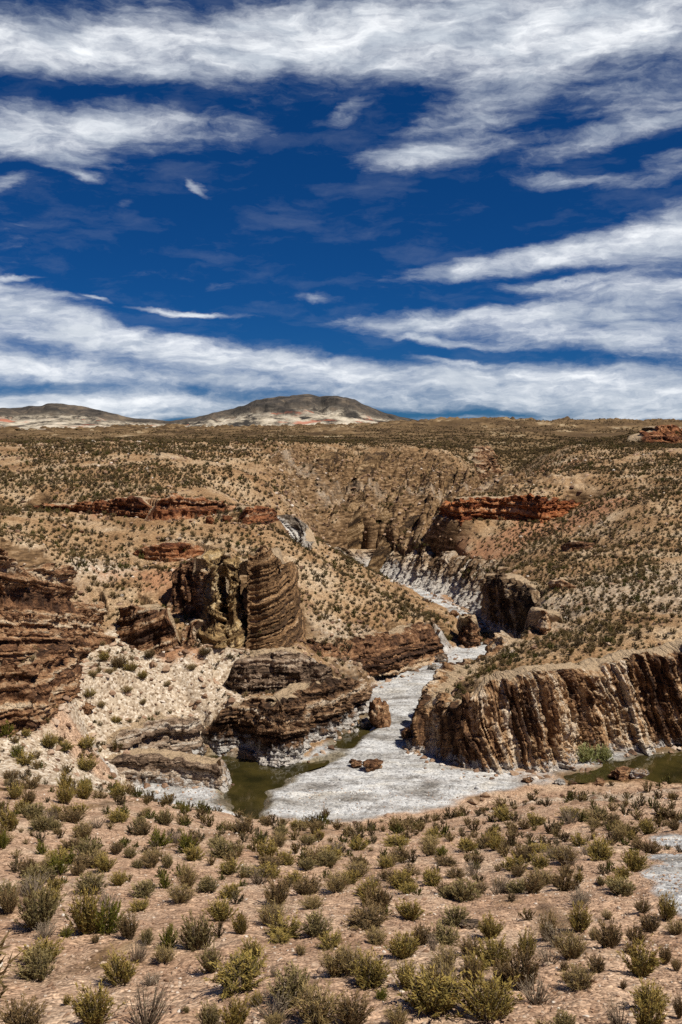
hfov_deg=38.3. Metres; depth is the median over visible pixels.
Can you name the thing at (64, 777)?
shrub
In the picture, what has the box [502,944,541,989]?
shrub
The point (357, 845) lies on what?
shrub
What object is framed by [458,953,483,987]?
shrub
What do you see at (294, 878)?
shrub
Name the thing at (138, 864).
shrub
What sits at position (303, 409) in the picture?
hills
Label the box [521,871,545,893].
shrub
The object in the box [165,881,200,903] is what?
shrub
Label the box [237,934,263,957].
shrub
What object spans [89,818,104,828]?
shrub
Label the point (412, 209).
sky
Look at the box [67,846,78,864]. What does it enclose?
cushion shrub
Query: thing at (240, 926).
shrub
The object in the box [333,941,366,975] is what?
shrub
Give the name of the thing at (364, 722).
boulder
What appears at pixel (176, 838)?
shrub
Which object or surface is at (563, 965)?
shrub
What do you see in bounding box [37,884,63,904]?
shrub
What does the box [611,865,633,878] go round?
shrub
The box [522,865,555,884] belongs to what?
shrub
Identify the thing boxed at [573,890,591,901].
shrub
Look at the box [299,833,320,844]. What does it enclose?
shrub
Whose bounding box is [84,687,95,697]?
shrub
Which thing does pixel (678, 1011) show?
shrub
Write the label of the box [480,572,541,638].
cliff
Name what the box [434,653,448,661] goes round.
boulder
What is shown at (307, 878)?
shrub
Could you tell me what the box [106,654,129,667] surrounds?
shrub
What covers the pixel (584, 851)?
shrub
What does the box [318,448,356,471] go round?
rock rib
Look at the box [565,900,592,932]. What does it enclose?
shrub
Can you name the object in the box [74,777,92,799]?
shrub
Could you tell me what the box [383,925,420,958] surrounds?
shrub
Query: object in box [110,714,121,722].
shrub
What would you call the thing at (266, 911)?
shrub
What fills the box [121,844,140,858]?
shrub
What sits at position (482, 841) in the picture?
shrub
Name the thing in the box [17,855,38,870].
shrub
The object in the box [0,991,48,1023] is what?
shrub
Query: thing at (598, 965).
shrub
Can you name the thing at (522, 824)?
shrub
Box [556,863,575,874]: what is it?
shrub
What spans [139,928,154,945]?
shrub
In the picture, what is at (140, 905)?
shrub
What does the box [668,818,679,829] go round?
shrub
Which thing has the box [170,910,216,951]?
shrub
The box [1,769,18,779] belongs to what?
shrub
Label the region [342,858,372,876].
shrub
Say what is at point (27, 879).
shrub
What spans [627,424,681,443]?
rock outcrop
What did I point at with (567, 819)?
shrub
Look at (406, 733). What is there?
boulder
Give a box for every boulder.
[81,702,95,714]
[205,516,214,523]
[222,515,232,521]
[348,727,358,732]
[349,759,361,767]
[359,717,371,727]
[361,758,382,771]
[368,697,390,727]
[401,728,412,738]
[405,738,411,749]
[428,664,437,669]
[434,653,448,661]
[449,610,459,616]
[458,919,480,929]
[483,638,492,644]
[522,777,532,782]
[554,778,565,784]
[592,778,604,785]
[601,743,613,756]
[608,766,633,781]
[630,768,648,778]
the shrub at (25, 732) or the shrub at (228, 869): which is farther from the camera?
the shrub at (25, 732)
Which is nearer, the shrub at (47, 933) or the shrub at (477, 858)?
the shrub at (47, 933)
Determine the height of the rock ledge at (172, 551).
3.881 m
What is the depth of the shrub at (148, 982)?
18.46 m
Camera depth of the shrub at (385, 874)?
33.88 m
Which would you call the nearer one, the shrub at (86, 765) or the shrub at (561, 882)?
the shrub at (561, 882)
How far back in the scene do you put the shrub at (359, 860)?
37.80 m
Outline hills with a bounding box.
[0,394,417,429]
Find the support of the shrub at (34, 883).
on the ground
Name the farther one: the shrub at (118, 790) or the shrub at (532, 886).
the shrub at (118, 790)
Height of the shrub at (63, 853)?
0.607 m
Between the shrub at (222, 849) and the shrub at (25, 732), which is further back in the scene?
the shrub at (25, 732)
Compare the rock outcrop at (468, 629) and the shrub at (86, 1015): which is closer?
the shrub at (86, 1015)
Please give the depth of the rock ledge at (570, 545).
150.51 m
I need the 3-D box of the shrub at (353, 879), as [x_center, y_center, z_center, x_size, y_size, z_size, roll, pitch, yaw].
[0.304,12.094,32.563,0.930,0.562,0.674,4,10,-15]
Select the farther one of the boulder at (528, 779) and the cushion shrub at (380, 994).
the boulder at (528, 779)
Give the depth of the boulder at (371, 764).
83.72 m
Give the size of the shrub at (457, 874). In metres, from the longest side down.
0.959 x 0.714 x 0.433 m
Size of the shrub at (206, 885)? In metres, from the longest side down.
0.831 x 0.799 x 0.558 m
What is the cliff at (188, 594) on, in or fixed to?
on the ground
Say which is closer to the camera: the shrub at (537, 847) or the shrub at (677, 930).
the shrub at (677, 930)
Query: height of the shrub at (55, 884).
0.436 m
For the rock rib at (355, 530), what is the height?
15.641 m
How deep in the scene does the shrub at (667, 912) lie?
25.43 m
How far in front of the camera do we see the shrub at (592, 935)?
22.72 m
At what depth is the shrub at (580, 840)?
44.80 m
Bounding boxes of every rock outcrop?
[115,603,180,653]
[180,619,205,649]
[456,613,482,648]
[524,607,562,634]
[547,577,575,590]
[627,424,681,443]
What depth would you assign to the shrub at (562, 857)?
36.10 m
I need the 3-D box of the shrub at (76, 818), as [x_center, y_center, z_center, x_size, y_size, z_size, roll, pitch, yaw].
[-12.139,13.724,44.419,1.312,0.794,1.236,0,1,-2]
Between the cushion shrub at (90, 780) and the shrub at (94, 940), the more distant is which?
the cushion shrub at (90, 780)
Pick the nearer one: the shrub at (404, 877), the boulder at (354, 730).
the shrub at (404, 877)
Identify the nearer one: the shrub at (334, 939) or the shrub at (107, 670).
the shrub at (334, 939)
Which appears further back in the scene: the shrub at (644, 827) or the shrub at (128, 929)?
the shrub at (644, 827)
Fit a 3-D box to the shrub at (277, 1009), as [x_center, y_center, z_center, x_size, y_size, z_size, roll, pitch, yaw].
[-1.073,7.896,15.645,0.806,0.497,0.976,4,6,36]
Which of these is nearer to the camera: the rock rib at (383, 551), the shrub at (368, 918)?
the shrub at (368, 918)
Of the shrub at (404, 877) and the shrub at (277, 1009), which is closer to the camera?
the shrub at (277, 1009)
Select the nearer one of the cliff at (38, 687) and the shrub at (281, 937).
the shrub at (281, 937)
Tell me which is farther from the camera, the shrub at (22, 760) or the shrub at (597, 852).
the shrub at (22, 760)
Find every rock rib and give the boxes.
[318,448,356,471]
[346,499,374,548]
[352,450,399,479]
[368,515,419,571]
[375,487,418,523]
[419,454,448,473]
[435,471,455,496]
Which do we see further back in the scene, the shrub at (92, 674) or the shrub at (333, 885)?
the shrub at (92, 674)
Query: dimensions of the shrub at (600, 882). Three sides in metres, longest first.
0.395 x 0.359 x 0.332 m
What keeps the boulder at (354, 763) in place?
on the ground
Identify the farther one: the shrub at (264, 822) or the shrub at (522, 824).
the shrub at (264, 822)
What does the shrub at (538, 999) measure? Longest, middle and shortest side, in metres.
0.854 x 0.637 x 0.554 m
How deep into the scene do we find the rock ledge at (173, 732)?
86.75 m
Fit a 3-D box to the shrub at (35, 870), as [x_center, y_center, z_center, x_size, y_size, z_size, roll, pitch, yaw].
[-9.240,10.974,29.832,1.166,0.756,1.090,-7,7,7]
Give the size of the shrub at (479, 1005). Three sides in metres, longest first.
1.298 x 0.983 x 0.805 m
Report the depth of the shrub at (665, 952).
19.96 m
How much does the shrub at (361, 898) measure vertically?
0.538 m
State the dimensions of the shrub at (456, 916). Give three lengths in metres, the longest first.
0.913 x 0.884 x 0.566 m
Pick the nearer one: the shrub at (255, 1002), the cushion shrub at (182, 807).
the shrub at (255, 1002)
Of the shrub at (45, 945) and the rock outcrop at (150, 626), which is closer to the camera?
the shrub at (45, 945)
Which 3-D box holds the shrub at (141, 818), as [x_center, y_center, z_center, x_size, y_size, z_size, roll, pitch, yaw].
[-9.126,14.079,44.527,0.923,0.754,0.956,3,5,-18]
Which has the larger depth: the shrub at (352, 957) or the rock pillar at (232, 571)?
the rock pillar at (232, 571)
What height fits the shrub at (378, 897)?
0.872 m
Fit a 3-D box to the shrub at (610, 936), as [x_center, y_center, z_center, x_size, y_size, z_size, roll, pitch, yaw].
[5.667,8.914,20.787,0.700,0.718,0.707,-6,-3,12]
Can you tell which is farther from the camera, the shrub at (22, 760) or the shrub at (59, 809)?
the shrub at (22, 760)
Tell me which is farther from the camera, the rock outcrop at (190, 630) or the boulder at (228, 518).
the boulder at (228, 518)
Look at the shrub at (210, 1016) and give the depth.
15.42 m
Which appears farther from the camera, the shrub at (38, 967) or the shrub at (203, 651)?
the shrub at (203, 651)
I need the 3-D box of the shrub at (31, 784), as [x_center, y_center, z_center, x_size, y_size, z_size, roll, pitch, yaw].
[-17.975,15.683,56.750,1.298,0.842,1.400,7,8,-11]
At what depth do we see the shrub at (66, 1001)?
17.43 m
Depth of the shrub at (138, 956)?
20.47 m
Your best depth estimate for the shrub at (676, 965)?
19.43 m
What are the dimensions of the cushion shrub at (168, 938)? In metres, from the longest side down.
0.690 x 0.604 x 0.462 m
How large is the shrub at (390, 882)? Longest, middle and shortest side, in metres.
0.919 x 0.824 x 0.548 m
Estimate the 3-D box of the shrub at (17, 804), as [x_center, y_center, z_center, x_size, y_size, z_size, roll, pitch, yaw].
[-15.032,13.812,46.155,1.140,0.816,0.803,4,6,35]
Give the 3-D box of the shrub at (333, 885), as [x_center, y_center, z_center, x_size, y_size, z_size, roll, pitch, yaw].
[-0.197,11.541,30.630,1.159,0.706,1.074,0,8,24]
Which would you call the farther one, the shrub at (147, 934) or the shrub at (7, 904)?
the shrub at (7, 904)
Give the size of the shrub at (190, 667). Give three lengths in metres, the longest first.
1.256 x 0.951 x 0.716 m
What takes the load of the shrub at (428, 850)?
on the ground
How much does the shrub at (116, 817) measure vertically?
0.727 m
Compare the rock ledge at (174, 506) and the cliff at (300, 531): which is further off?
the cliff at (300, 531)
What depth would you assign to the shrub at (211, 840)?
41.53 m
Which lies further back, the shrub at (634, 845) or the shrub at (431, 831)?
the shrub at (431, 831)
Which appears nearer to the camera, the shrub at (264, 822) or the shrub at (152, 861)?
the shrub at (152, 861)
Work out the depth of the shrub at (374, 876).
32.58 m
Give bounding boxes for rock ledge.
[32,495,151,518]
[105,712,206,755]
[106,748,231,792]
[132,539,203,561]
[145,493,225,521]
[202,677,372,767]
[225,647,332,694]
[234,505,278,524]
[306,622,444,675]
[438,493,582,525]
[561,539,595,551]
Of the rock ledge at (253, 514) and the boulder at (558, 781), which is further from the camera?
the rock ledge at (253, 514)
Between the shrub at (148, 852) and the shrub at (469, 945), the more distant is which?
the shrub at (148, 852)
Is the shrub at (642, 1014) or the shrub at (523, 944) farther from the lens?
the shrub at (523, 944)
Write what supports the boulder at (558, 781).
on the ground
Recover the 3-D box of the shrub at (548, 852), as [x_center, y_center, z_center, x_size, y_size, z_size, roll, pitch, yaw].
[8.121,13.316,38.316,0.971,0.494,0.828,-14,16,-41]
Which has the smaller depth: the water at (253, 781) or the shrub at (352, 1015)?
the shrub at (352, 1015)
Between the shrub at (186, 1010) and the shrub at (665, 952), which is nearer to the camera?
the shrub at (186, 1010)
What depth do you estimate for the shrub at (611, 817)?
53.94 m
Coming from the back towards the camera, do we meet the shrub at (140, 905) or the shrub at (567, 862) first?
the shrub at (567, 862)
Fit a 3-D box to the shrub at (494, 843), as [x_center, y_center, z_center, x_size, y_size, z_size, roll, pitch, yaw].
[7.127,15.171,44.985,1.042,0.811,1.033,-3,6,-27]
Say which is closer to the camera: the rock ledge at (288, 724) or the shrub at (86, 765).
the shrub at (86, 765)
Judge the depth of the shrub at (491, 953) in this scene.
19.26 m
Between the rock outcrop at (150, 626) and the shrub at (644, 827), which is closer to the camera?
the shrub at (644, 827)
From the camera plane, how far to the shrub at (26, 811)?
44.73 m
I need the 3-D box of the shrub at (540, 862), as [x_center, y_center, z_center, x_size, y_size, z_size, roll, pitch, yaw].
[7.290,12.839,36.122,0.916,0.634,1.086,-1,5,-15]
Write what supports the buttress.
on the ground
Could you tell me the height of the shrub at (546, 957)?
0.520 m
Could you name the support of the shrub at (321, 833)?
on the ground
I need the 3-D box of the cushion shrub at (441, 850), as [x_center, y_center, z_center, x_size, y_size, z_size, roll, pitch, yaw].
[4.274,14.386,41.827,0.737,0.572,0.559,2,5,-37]
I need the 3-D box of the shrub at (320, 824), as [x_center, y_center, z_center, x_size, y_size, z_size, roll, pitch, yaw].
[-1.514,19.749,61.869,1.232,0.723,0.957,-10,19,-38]
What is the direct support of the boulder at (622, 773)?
on the ground
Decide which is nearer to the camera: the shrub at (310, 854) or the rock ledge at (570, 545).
the shrub at (310, 854)
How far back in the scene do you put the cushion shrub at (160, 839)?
41.62 m
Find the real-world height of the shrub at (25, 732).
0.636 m
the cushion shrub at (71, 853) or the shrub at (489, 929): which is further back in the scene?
the cushion shrub at (71, 853)
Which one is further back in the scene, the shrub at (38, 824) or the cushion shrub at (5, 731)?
the cushion shrub at (5, 731)
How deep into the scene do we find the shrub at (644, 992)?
16.36 m
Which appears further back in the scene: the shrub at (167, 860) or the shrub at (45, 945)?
the shrub at (167, 860)
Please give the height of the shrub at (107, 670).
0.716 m
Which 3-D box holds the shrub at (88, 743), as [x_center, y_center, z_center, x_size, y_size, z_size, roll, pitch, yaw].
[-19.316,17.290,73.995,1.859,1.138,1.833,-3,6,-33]
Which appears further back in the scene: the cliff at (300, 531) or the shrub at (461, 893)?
the cliff at (300, 531)
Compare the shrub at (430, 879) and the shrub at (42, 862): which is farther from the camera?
the shrub at (42, 862)
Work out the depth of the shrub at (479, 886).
30.71 m
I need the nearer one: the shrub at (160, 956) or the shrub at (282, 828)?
the shrub at (160, 956)
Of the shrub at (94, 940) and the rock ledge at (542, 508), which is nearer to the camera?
the shrub at (94, 940)
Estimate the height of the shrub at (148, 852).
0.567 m
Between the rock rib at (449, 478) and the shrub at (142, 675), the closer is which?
the shrub at (142, 675)
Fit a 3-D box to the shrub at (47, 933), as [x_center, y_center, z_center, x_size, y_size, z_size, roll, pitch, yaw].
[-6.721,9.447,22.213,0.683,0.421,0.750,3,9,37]
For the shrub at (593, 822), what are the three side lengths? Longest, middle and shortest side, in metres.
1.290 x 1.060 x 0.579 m
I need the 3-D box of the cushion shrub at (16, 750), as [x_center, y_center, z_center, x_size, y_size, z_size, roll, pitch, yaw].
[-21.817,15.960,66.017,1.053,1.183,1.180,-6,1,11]
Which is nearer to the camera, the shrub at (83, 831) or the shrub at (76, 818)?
the shrub at (83, 831)
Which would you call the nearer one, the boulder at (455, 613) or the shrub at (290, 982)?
the shrub at (290, 982)
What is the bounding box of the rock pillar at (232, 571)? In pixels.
[217,556,247,648]
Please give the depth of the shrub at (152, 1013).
15.66 m
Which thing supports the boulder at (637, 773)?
on the ground
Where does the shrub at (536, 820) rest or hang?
on the ground
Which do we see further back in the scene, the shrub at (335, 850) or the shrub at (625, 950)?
the shrub at (335, 850)
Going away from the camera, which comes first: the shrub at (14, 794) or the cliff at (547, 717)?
the shrub at (14, 794)
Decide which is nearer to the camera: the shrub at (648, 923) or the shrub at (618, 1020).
the shrub at (618, 1020)
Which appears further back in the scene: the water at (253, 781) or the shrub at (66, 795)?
the water at (253, 781)
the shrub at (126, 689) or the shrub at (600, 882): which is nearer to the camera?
the shrub at (600, 882)
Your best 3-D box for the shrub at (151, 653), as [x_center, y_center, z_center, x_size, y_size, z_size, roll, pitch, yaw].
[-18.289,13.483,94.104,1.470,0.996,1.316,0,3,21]
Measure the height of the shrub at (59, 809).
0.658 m
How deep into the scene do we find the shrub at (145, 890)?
28.32 m
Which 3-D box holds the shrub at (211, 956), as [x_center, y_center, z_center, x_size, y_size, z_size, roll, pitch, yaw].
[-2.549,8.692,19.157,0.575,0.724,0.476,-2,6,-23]
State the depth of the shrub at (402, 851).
40.95 m
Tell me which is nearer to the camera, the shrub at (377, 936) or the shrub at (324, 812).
the shrub at (377, 936)
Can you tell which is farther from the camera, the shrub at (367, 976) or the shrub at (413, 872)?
the shrub at (413, 872)
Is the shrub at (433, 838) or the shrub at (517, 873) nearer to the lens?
the shrub at (517, 873)
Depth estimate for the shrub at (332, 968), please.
18.14 m
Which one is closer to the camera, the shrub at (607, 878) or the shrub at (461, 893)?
the shrub at (461, 893)
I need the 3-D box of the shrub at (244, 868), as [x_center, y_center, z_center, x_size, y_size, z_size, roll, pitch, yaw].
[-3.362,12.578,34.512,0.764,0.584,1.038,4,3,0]
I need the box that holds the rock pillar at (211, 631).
[192,548,231,648]
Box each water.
[207,755,329,818]
[334,718,376,748]
[480,632,493,640]
[564,752,681,782]
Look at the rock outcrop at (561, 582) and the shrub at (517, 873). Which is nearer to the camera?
the shrub at (517, 873)
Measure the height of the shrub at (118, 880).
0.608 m
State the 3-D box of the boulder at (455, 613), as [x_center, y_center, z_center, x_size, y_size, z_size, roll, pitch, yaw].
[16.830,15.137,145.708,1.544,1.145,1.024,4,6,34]
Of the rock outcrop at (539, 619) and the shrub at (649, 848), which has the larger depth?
the rock outcrop at (539, 619)
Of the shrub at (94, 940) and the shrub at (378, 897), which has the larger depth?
the shrub at (378, 897)
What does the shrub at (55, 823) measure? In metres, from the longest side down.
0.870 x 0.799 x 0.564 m
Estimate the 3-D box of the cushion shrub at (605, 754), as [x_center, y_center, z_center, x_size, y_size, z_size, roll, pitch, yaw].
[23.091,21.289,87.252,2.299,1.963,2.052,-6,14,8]
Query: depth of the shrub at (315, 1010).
15.17 m
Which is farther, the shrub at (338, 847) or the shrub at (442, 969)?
the shrub at (338, 847)
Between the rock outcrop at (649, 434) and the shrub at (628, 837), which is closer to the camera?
the shrub at (628, 837)
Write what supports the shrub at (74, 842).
on the ground
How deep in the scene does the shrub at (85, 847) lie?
36.93 m
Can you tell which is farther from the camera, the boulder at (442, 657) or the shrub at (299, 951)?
the boulder at (442, 657)
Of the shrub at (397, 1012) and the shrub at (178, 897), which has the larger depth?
the shrub at (178, 897)
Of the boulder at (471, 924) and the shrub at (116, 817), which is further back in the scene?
the shrub at (116, 817)
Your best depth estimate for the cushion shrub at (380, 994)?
16.55 m
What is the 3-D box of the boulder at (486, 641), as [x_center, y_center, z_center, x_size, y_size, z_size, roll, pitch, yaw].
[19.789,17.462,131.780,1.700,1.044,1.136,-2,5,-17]
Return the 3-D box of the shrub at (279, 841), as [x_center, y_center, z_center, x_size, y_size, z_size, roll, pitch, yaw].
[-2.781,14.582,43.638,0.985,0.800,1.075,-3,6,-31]
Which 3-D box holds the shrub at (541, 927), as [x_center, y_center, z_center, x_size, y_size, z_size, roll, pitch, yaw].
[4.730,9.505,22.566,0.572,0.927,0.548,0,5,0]
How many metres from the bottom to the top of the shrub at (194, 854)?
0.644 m
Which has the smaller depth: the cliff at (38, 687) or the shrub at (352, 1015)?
the shrub at (352, 1015)
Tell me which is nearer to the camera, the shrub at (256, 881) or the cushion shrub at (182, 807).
the shrub at (256, 881)
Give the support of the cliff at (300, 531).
on the ground
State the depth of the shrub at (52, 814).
43.24 m
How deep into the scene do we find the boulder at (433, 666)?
117.96 m
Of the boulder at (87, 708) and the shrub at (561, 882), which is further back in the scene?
the boulder at (87, 708)
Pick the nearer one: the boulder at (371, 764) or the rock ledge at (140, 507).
the boulder at (371, 764)
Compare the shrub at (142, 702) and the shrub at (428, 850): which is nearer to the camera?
the shrub at (428, 850)
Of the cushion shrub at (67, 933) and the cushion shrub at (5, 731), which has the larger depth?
the cushion shrub at (5, 731)
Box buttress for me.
[244,545,305,649]
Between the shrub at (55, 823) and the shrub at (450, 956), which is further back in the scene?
the shrub at (55, 823)
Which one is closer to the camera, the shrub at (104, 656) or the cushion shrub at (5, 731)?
the cushion shrub at (5, 731)
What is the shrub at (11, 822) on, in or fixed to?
on the ground
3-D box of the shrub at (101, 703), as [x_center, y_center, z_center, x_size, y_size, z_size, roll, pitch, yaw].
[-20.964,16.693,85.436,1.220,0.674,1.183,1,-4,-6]
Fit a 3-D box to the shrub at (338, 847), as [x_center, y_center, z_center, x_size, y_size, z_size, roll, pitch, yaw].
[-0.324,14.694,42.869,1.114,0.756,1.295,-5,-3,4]
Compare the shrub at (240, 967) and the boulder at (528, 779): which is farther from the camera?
the boulder at (528, 779)
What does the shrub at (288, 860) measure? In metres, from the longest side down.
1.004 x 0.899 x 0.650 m
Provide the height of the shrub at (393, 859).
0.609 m
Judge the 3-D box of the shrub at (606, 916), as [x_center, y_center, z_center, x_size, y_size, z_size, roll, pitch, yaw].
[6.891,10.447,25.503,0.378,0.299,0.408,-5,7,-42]
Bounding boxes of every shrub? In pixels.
[0,720,17,736]
[0,804,19,830]
[0,829,9,848]
[0,879,17,899]
[0,886,19,914]
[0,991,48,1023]
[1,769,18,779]
[4,780,23,799]
[9,742,24,757]
[9,941,60,981]
[11,798,30,813]
[13,749,36,764]
[13,873,66,930]
[15,860,56,883]
[16,870,49,896]
[16,934,64,961]
[17,803,40,819]
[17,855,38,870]
[19,873,39,892]
[20,775,40,788]
[21,728,33,736]
[22,786,36,804]
[24,802,48,818]
[27,812,54,831]
[29,918,57,938]
[35,839,48,853]
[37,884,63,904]
[39,731,58,748]
[39,854,59,868]
[41,804,57,820]
[45,845,73,863]
[46,849,71,874]
[46,876,66,889]
[47,803,62,813]
[47,818,65,830]
[53,779,75,804]
[56,738,74,751]
[56,767,74,788]
[56,836,79,850]
[58,806,86,823]
[59,925,72,937]
[61,882,109,935]
[63,993,70,1004]
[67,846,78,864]
[69,820,93,838]
[69,835,101,855]
[69,861,85,875]
[69,979,126,1023]
[70,802,89,814]
[70,870,107,895]
[72,853,91,866]
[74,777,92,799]
[76,775,91,787]
[77,734,96,749]
[77,753,99,771]
[77,849,107,868]
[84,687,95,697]
[87,670,98,677]
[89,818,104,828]
[91,895,125,935]
[91,933,100,942]
[93,851,117,871]
[95,700,105,707]
[96,650,111,660]
[96,883,124,912]
[98,943,137,986]
[104,668,115,674]
[104,808,130,822]
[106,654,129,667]
[107,869,129,885]
[108,840,122,853]
[109,781,126,797]
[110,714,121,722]
[114,908,139,939]
[120,685,133,692]
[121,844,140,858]
[121,974,175,1023]
[123,661,138,671]
[126,897,148,912]
[127,936,151,962]
[128,879,157,898]
[130,815,148,827]
[130,857,147,868]
[134,820,152,834]
[137,670,148,679]
[137,970,161,985]
[138,847,163,860]
[139,698,146,704]
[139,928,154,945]
[140,850,159,867]
[143,649,154,657]
[148,825,172,846]
[150,942,178,963]
[155,806,174,825]
[156,922,178,948]
[158,872,172,888]
[161,853,172,868]
[163,680,170,686]
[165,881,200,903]
[167,829,181,843]
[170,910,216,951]
[174,861,202,888]
[177,828,199,852]
[180,803,189,813]
[180,828,204,845]
[183,843,205,860]
[183,1005,189,1013]
[186,663,197,669]
[192,998,221,1023]
[193,872,220,892]
[195,943,224,973]
[198,646,211,655]
[201,895,238,921]
[203,941,269,999]
[205,837,239,858]
[207,834,228,847]
[216,856,243,874]
[217,880,242,899]
[218,994,250,1023]
[229,911,249,934]
[230,818,245,832]
[233,818,250,832]
[235,862,254,877]
[235,950,261,970]
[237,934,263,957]
[248,864,273,884]
[248,989,263,1007]
[249,861,280,878]
[250,985,298,1020]
[256,838,280,859]
[256,898,289,925]
[258,853,284,867]
[260,816,270,826]
[262,874,290,905]
[262,1011,287,1023]
[263,909,303,937]
[266,928,292,943]
[266,959,315,1007]
[267,830,287,846]
[269,963,278,976]
[271,824,289,834]
[276,849,297,865]
[280,870,302,883]
[286,975,346,1023]
[289,817,305,826]
[292,878,317,894]
[293,893,327,909]
[294,943,306,955]
[296,908,334,938]
[297,872,322,894]
[298,856,318,870]
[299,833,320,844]
[303,844,326,863]
[309,819,326,828]
[311,828,324,839]
[314,848,339,865]
[315,928,345,950]
[317,943,350,976]
[320,842,346,859]
[321,806,329,817]
[321,870,351,892]
[322,841,345,852]
[327,987,375,1023]
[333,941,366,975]
[340,869,361,884]
[341,896,391,930]
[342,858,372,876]
[347,834,368,850]
[348,853,369,866]
[348,945,391,991]
[351,874,378,895]
[356,889,376,904]
[360,882,392,911]
[360,925,389,944]
[365,871,387,885]
[375,867,395,880]
[375,984,388,1000]
[376,855,392,868]
[379,853,398,866]
[380,832,410,846]
[382,1002,410,1023]
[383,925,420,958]
[386,872,402,885]
[387,844,408,861]
[389,957,417,988]
[390,869,417,888]
[393,897,432,920]
[396,881,418,893]
[396,963,465,1018]
[397,864,421,875]
[413,922,432,944]
[417,838,440,855]
[418,833,439,843]
[420,955,463,988]
[422,826,443,837]
[423,866,432,877]
[423,866,443,885]
[427,929,438,950]
[429,918,460,946]
[429,942,461,967]
[434,845,448,855]
[434,854,460,866]
[434,880,456,894]
[439,884,454,898]
[440,904,471,926]
[444,865,468,878]
[448,876,482,902]
[450,837,477,851]
[453,967,525,1022]
[455,934,486,956]
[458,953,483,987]
[459,946,497,974]
[464,856,482,877]
[470,879,489,893]
[471,853,484,863]
[473,833,490,848]
[473,934,516,966]
[476,911,504,939]
[485,833,507,850]
[485,871,513,894]
[486,826,502,840]
[488,804,516,821]
[492,957,513,983]
[501,852,528,870]
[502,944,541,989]
[506,877,526,893]
[508,864,525,876]
[510,844,528,857]
[514,926,537,958]
[516,817,531,829]
[516,972,561,1005]
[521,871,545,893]
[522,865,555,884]
[526,811,547,825]
[527,852,550,868]
[528,840,548,853]
[534,943,562,964]
[536,909,558,940]
[538,846,554,858]
[539,915,570,948]
[550,842,580,863]
[550,867,578,891]
[550,1007,576,1023]
[552,929,589,960]
[554,805,580,818]
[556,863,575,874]
[557,846,581,865]
[557,960,596,991]
[559,805,581,823]
[559,961,569,970]
[565,881,593,907]
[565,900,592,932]
[569,831,588,846]
[572,870,584,882]
[573,845,590,855]
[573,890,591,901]
[575,808,591,820]
[577,742,598,762]
[584,817,602,826]
[584,834,615,860]
[586,952,605,972]
[587,927,598,939]
[589,805,611,820]
[591,743,612,762]
[592,917,623,948]
[596,875,604,885]
[600,909,613,919]
[600,994,630,1023]
[603,872,624,886]
[605,875,637,896]
[607,812,620,822]
[611,820,627,830]
[611,823,627,840]
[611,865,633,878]
[616,933,664,977]
[617,848,651,871]
[620,978,627,988]
[622,942,636,953]
[624,922,650,944]
[625,830,636,839]
[627,976,671,1011]
[630,984,671,1023]
[631,839,642,849]
[633,898,652,912]
[634,818,659,834]
[635,839,662,853]
[637,912,661,932]
[656,887,679,920]
[658,943,671,964]
[663,918,681,934]
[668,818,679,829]
[670,957,681,970]
[672,990,681,1018]
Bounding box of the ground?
[0,416,681,1023]
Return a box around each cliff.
[0,547,91,664]
[0,632,82,735]
[68,601,116,663]
[166,560,228,618]
[277,514,318,549]
[334,546,512,617]
[409,630,681,774]
[467,445,504,479]
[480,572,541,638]
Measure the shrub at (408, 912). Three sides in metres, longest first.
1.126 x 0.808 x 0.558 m
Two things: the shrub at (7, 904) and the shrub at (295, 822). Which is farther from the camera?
the shrub at (295, 822)
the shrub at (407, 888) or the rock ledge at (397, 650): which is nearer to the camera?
the shrub at (407, 888)
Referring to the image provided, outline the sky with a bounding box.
[0,0,681,420]
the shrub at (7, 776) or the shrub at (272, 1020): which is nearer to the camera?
the shrub at (272, 1020)

